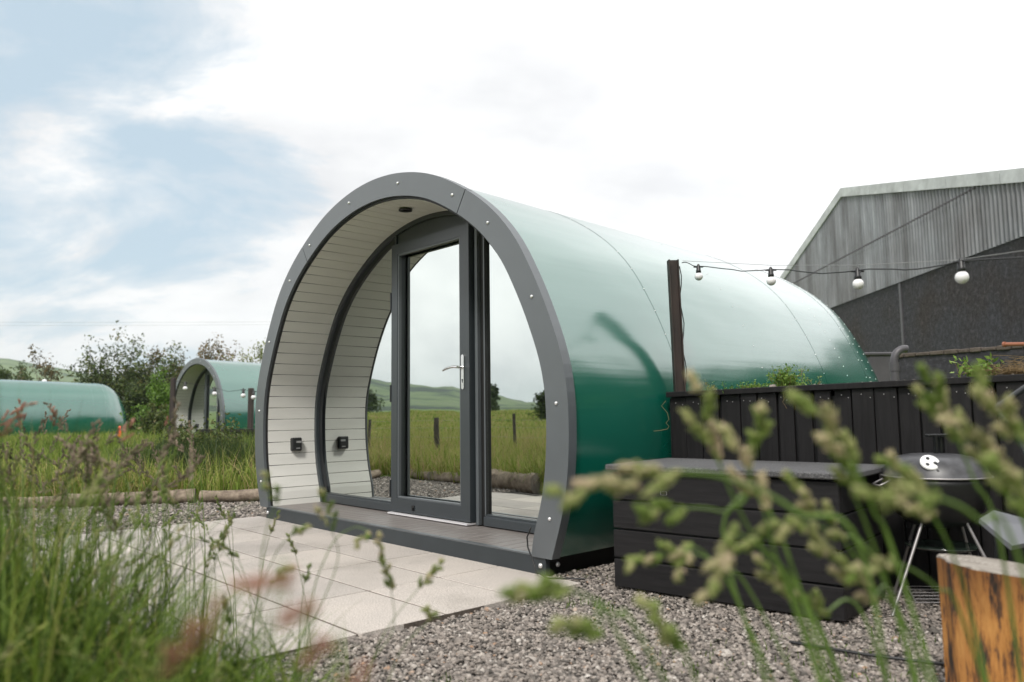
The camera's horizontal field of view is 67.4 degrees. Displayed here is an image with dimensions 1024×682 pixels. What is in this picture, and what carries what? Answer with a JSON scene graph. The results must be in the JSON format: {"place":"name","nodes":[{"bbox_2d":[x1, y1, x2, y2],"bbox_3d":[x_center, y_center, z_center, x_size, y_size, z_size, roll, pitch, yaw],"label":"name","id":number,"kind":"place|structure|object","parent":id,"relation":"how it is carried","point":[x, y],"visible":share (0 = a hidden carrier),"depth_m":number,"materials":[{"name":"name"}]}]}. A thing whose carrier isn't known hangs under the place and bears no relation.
{"place":"outdoors","nodes":[
{"label":"outdoors","id":0,"kind":"place"},
{"bbox_2d":[0,325,109,325],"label":"overhead wire","id":1,"kind":"object","parent":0,"point":[54,325],"visible":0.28,"depth_m":62.90,"materials":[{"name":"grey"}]},
{"bbox_2d":[1,429,160,442],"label":"rough pasture","id":2,"kind":"structure","parent":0,"point":[41,435],"depth_m":24.79,"materials":[{"name":"green plant"}]},
{"bbox_2d":[1,399,168,679],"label":"russet seeding grass","id":3,"kind":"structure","parent":0,"point":[22,415],"depth_m":1.54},
{"bbox_2d":[0,358,198,503],"bbox_3d":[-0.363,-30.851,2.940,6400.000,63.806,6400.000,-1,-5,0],"label":"ground","id":4,"kind":"structure","parent":0,"point":[5,363],"depth_m":445.46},
{"bbox_2d":[0,360,32,380],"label":"hedge tree","id":5,"kind":"object","parent":4,"relation":"on","point":[5,375],"visible":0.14,"depth_m":42.11,"materials":[{"name":"green plant"}]},
{"bbox_2d":[12,369,35,380],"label":"hedge tree","id":6,"kind":"object","parent":4,"relation":"on","point":[30,372],"visible":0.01,"depth_m":44.58,"materials":[{"name":"green plant"}]},
{"bbox_2d":[13,344,63,381],"bbox_3d":[-24.612,2.503,39.719,4.110,4.783,3.432,-1,-5,0],"label":"hedge tree","id":7,"kind":"object","parent":4,"relation":"on","point":[46,371],"visible":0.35,"depth_m":39.97,"materials":[{"name":"green plant"}]},
{"bbox_2d":[0,379,126,435],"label":"camping pod","id":8,"kind":"object","parent":4,"relation":"on","point":[102,403],"visible":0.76,"depth_m":29.60,"materials":[{"name":"green metal"}]},
{"bbox_2d":[1,449,203,496],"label":"field grass","id":9,"kind":"structure","parent":4,"relation":"on","point":[170,479],"depth_m":7.47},
{"bbox_2d":[63,320,156,428],"bbox_3d":[-18.533,1.934,36.952,7.518,5.814,5.049,-2,-6,13],"label":"hedge tree","id":10,"kind":"object","parent":4,"relation":"on","point":[104,376],"visible":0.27,"depth_m":36.20,"materials":[{"name":"green plant"}]},
{"bbox_2d":[1,425,257,499],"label":"meadow grass","id":11,"kind":"structure","parent":4,"relation":"on","point":[249,474],"depth_m":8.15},
{"bbox_2d":[120,372,147,426],"bbox_3d":[-18.643,3.335,37.196,4.112,3.625,3.304,2,-6,-27],"label":"hedge shrub","id":12,"kind":"object","parent":4,"relation":"on","point":[128,383],"visible":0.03,"depth_m":36.33,"materials":[{"name":"green plant"}]},
{"bbox_2d":[112,365,169,434],"bbox_3d":[-12.522,2.290,27.487,3.097,2.902,2.398,-1,-5,0],"label":"hedge shrub","id":13,"kind":"object","parent":4,"relation":"on","point":[158,392],"visible":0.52,"depth_m":27.32,"materials":[{"name":"green plant"}]},
{"bbox_2d":[122,372,167,432],"bbox_3d":[-16.192,2.864,33.847,3.357,3.031,2.675,-1,-5,0],"label":"hedge shrub","id":14,"kind":"object","parent":4,"relation":"on","point":[134,397],"visible":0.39,"depth_m":33.29,"materials":[{"name":"green plant"}]},
{"bbox_2d":[125,400,168,436],"bbox_3d":[-11.636,2.611,24.859,1.517,1.411,1.377,4,-7,-43],"label":"hedge shrub","id":15,"kind":"object","parent":4,"relation":"on","point":[154,418],"visible":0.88,"depth_m":24.70,"materials":[{"name":"green plant"}]},
{"bbox_2d":[112,340,185,403],"bbox_3d":[-18.011,2.364,38.086,5.682,5.150,4.608,-1,-5,0],"label":"hedge tree","id":16,"kind":"object","parent":4,"relation":"on","point":[139,371],"visible":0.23,"depth_m":37.65,"materials":[{"name":"green plant"}]},
{"bbox_2d":[146,345,183,387],"bbox_3d":[-17.288,2.577,39.033,4.962,4.695,3.826,1,-6,-16],"label":"hedge tree","id":17,"kind":"object","parent":4,"relation":"on","point":[154,357],"visible":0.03,"depth_m":38.85,"materials":[{"name":"green plant"}]},
{"bbox_2d":[169,378,175,430],"bbox_3d":[-8.467,1.820,19.123,0.110,1.803,0.110,-1,-5,0],"label":"wooden post","id":18,"kind":"object","parent":4,"relation":"on","point":[172,395],"visible":0.54,"depth_m":19.11,"materials":[{"name":"wood"}]},
{"bbox_2d":[7,565,369,681],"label":"broad leaf grass","id":19,"kind":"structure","parent":4,"relation":"on","point":[267,667],"depth_m":1.43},
{"bbox_2d":[0,376,379,681],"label":"foreground grass","id":20,"kind":"structure","parent":4,"relation":"on","point":[16,616],"depth_m":1.38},
{"bbox_2d":[149,405,254,457],"bbox_3d":[-3.733,1.321,9.455,1.764,1.072,1.407,-4,-6,32],"label":"meadow shrub","id":21,"kind":"object","parent":4,"relation":"on","point":[186,427],"visible":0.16,"depth_m":9.46,"materials":[{"name":"green plant"}]},
{"bbox_2d":[163,332,243,377],"bbox_3d":[-15.938,2.249,39.928,6.514,5.713,5.475,-2,-6,17],"label":"hedge tree","id":22,"kind":"object","parent":4,"relation":"on","point":[208,355],"visible":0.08,"depth_m":39.63,"materials":[{"name":"green plant"}]},
{"bbox_2d":[175,358,260,433],"bbox_3d":[-6.658,1.802,22.146,4.985,2.409,3.562,5,-8,-44],"label":"camping pod","id":23,"kind":"object","parent":4,"relation":"on","point":[199,402],"visible":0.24,"depth_m":20.57,"materials":[{"name":"green metal"}]},
{"bbox_2d":[190,373,204,433],"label":"side window glass","id":24,"kind":"structure","parent":23,"relation":"in","point":[197,408],"depth_m":21.45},
{"bbox_2d":[188,368,206,426],"bbox_3d":[-8.081,1.716,20.777,0.120,2.145,3.234,5,-8,-44],"label":"window frame","id":25,"kind":"structure","parent":23,"relation":"in","point":[205,368],"depth_m":21.72,"materials":[{"name":"grey metal"}]},
{"bbox_2d":[204,371,219,428],"bbox_3d":[-8.106,1.775,20.658,0.129,1.940,0.914,5,-8,-44],"label":"door","id":26,"kind":"structure","parent":23,"relation":"in","point":[211,403],"depth_m":20.84,"materials":[{"name":"grey"}]},
{"bbox_2d":[196,429,254,440],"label":"wall","id":27,"kind":"structure","parent":4,"relation":"on","point":[237,431],"depth_m":16.68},
{"bbox_2d":[214,337,265,362],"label":"hedge tree","id":28,"kind":"object","parent":4,"relation":"on","point":[260,352],"visible":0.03,"depth_m":40.55,"materials":[{"name":"green plant"}]},
{"bbox_2d":[247,388,253,428],"bbox_3d":[-5.934,1.800,17.414,0.110,1.460,0.110,-1,-5,0],"label":"light post","id":29,"kind":"object","parent":4,"relation":"on","point":[250,421],"visible":0.5,"depth_m":17.39,"materials":[{"name":"wood"}]},
{"bbox_2d":[174,381,256,399],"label":"string lights","id":30,"kind":"object","parent":29,"relation":"hanging from","point":[214,393],"visible":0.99,"depth_m":18.08,"materials":[{"name":"white glass"}]},
{"bbox_2d":[156,559,370,681],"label":"russet grass","id":31,"kind":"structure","parent":4,"relation":"on","point":[308,608],"depth_m":0.42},
{"bbox_2d":[238,470,444,681],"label":"wispy grass","id":32,"kind":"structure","parent":4,"relation":"on","point":[389,583],"depth_m":1.21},
{"bbox_2d":[1,503,944,681],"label":"gravel bed","id":33,"kind":"object","parent":4,"relation":"on","point":[582,648],"visible":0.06,"depth_m":2.76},
{"bbox_2d":[2,496,62,508],"bbox_3d":[-4.722,1.496,7.050,1.141,0.122,0.123,0,-6,-11],"label":"edging log","id":34,"kind":"object","parent":33,"relation":"on","point":[42,503],"visible":0.17,"depth_m":7.07,"materials":[{"name":"brown wood"}]},
{"bbox_2d":[63,488,195,507],"bbox_3d":[-3.596,1.495,7.252,1.119,0.153,0.152,1,-6,-16],"label":"edging log","id":35,"kind":"object","parent":33,"relation":"on","point":[178,497],"visible":0.43,"depth_m":7.25,"materials":[{"name":"brown wood"}]},
{"bbox_2d":[3,501,266,541],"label":"gravel chippings","id":36,"kind":"object","parent":33,"relation":"on","point":[242,506],"visible":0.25,"depth_m":6.55,"materials":[{"name":"gravel"}]},
{"bbox_2d":[199,489,259,502],"bbox_3d":[-2.367,1.503,7.475,1.282,0.135,0.134,0,-5,-7],"label":"edging log","id":37,"kind":"object","parent":33,"relation":"on","point":[227,496],"visible":0.36,"depth_m":7.38,"materials":[{"name":"brown wood"}]},
{"bbox_2d":[255,172,877,574],"bbox_3d":[0.903,0.246,6.751,4.985,2.409,3.562,4,-7,-42],"label":"camping pod","id":38,"kind":"object","parent":33,"relation":"on","point":[453,368],"visible":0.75,"depth_m":5.10,"materials":[{"name":"green metal"}]},
{"bbox_2d":[325,248,391,500],"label":"side window glass","id":39,"kind":"structure","parent":38,"relation":"in","point":[357,389],"depth_m":6.06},
{"bbox_2d":[314,210,455,501],"bbox_3d":[-0.556,0.164,5.420,0.120,2.145,3.234,4,-7,-42],"label":"window frame","id":40,"kind":"structure","parent":38,"relation":"in","point":[442,213],"depth_m":6.34,"materials":[{"name":"grey metal"}]},
{"bbox_2d":[389,223,475,521],"bbox_3d":[-0.585,0.223,5.299,0.128,1.940,0.915,4,-7,-42],"label":"door","id":41,"kind":"structure","parent":38,"relation":"in","point":[433,438],"depth_m":5.32,"materials":[{"name":"grey"}]},
{"bbox_2d":[487,241,545,519],"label":"side window glass","id":42,"kind":"structure","parent":38,"relation":"in","point":[516,394],"depth_m":4.76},
{"bbox_2d":[526,527,584,579],"bbox_3d":[0.193,1.042,3.764,0.327,0.229,0.077,-4,-6,32],"label":"power cable","id":43,"kind":"object","parent":38,"relation":"attached to","point":[534,563],"visible":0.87,"depth_m":3.82,"materials":[{"name":"black plastic"}]},
{"bbox_2d":[397,568,936,681],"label":"gravel weeds","id":44,"kind":"object","parent":33,"relation":"on","point":[574,603],"visible":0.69,"depth_m":2.50,"materials":[{"name":"green plant"}]},
{"bbox_2d":[667,259,686,391],"bbox_3d":[0.954,0.366,4.344,0.094,1.672,0.058,-1,-5,0],"label":"light post","id":45,"kind":"object","parent":33,"relation":"on","point":[676,327],"visible":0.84,"depth_m":4.38,"materials":[{"name":"wood"}]},
{"bbox_2d":[682,250,1023,288],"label":"string lights","id":46,"kind":"object","parent":45,"relation":"hanging from","point":[961,276],"visible":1,"depth_m":3.17,"materials":[{"name":"white plastic"}]},
{"bbox_2d":[605,458,885,621],"bbox_3d":[1.050,0.835,3.444,1.090,0.555,0.610,-5,-7,40],"label":"storage bench","id":47,"kind":"object","parent":33,"relation":"on","point":[700,528],"visible":0.64,"depth_m":3.22,"materials":[{"name":"black wood"}]},
{"bbox_2d":[666,374,1023,590],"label":"planter fence","id":48,"kind":"object","parent":33,"relation":"on","point":[878,418],"visible":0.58,"depth_m":3.60,"materials":[{"name":"black wood"}]},
{"bbox_2d":[705,381,716,389],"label":"lone sprig","id":49,"kind":"object","parent":48,"relation":"on","point":[709,385],"visible":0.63,"depth_m":4.25,"materials":[{"name":"green plant"}]},
{"bbox_2d":[722,379,771,392],"bbox_3d":[1.263,0.317,4.116,0.260,0.237,0.185,-2,-6,17],"label":"creeping plant","id":50,"kind":"object","parent":48,"relation":"on","point":[752,385],"visible":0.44,"depth_m":4.12,"materials":[{"name":"green plant"}]},
{"bbox_2d":[766,363,810,408],"bbox_3d":[1.449,0.250,3.987,0.234,0.278,0.208,-1,-5,0],"label":"planter shrub","id":51,"kind":"object","parent":48,"relation":"on","point":[784,378],"visible":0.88,"depth_m":3.98,"materials":[{"name":"green plant"}]},
{"bbox_2d":[949,352,1004,409],"bbox_3d":[2.074,0.179,3.380,0.211,0.260,0.182,-1,-5,0],"label":"leafy seedling","id":52,"kind":"object","parent":48,"relation":"on","point":[966,367],"visible":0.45,"depth_m":3.39,"materials":[{"name":"green plant"}]},
{"bbox_2d":[956,355,1023,374],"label":"dry root ball","id":53,"kind":"object","parent":48,"relation":"on","point":[1012,370],"visible":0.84,"depth_m":3.35,"materials":[{"name":"brown plant"}]},
{"bbox_2d":[789,640,944,665],"bbox_3d":[1.279,1.022,2.464,0.749,0.014,0.043,-4,-6,29],"label":"garden cable","id":54,"kind":"object","parent":33,"relation":"on","point":[869,654],"visible":0.58,"depth_m":2.51,"materials":[{"name":"black plastic"}]},
{"bbox_2d":[871,434,991,615],"bbox_3d":[1.736,0.734,3.145,0.478,0.701,0.414,-3,-6,19],"label":"kettle barbecue","id":55,"kind":"object","parent":33,"relation":"on","point":[948,475],"visible":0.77,"depth_m":3.02,"materials":[{"name":"black metal"}]},
{"bbox_2d":[936,554,1023,681],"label":"log stump","id":56,"kind":"object","parent":33,"relation":"on","point":[984,580],"visible":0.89,"depth_m":1.98,"materials":[{"name":"brown wood"}]},
{"bbox_2d":[979,385,1023,559],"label":"garden chair","id":57,"kind":"object","parent":33,"relation":"on","point":[1014,523],"visible":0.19,"depth_m":2.48,"materials":[{"name":"grey"}]},
{"bbox_2d":[496,361,1023,681],"bbox_3d":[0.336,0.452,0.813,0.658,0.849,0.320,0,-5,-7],"label":"flowering grass","id":58,"kind":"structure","parent":4,"relation":"on","point":[616,485],"depth_m":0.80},
{"bbox_2d":[864,352,891,380],"bbox_3d":[4.412,0.883,9.253,0.360,1.484,0.240,-1,-5,0],"label":"meter box","id":59,"kind":"object","parent":4,"relation":"on","point":[879,362],"visible":0.35,"depth_m":9.21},
{"bbox_2d":[889,345,908,380],"bbox_3d":[4.348,0.804,8.557,0.209,1.522,0.104,-1,-5,0],"label":"vent pipe","id":60,"kind":"object","parent":4,"relation":"on","point":[894,367],"visible":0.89,"depth_m":8.58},
{"bbox_2d":[917,612,918,673],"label":"grass tuft","id":61,"kind":"object","parent":4,"relation":"on","point":[917,645],"visible":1,"depth_m":1.00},
{"bbox_2d":[898,345,1023,379],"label":"boundary wall","id":62,"kind":"structure","parent":4,"relation":"on","point":[936,361],"depth_m":11.76,"materials":[{"name":"brick"}]},
{"bbox_2d":[1002,342,1023,346],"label":"terracotta pipe","id":63,"kind":"object","parent":62,"relation":"on","point":[1005,344],"visible":1,"depth_m":10.60,"materials":[{"name":"brown ceramic"}]},
{"bbox_2d":[1,397,209,668],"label":"brown seeding grass","id":64,"kind":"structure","parent":0,"point":[93,459],"depth_m":1.98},
{"bbox_2d":[58,322,154,322],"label":"overhead wire","id":65,"kind":"object","parent":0,"point":[106,322],"visible":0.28,"depth_m":62.46,"materials":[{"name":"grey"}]},
{"bbox_2d":[0,447,313,681],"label":"green seeding grass","id":66,"kind":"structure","parent":0,"point":[111,617],"depth_m":1.57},
{"bbox_2d":[7,516,580,672],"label":"patio","id":67,"kind":"structure","parent":0,"point":[373,612],"depth_m":3.80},
{"bbox_2d":[0,0,1023,377],"label":"sky","id":68,"kind":"structure","parent":0,"point":[169,164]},
{"bbox_2d":[780,168,1023,353],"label":"barn","id":69,"kind":"structure","parent":0,"point":[935,220],"depth_m":18.14,"materials":[{"name":"grey metal"}]}
]}

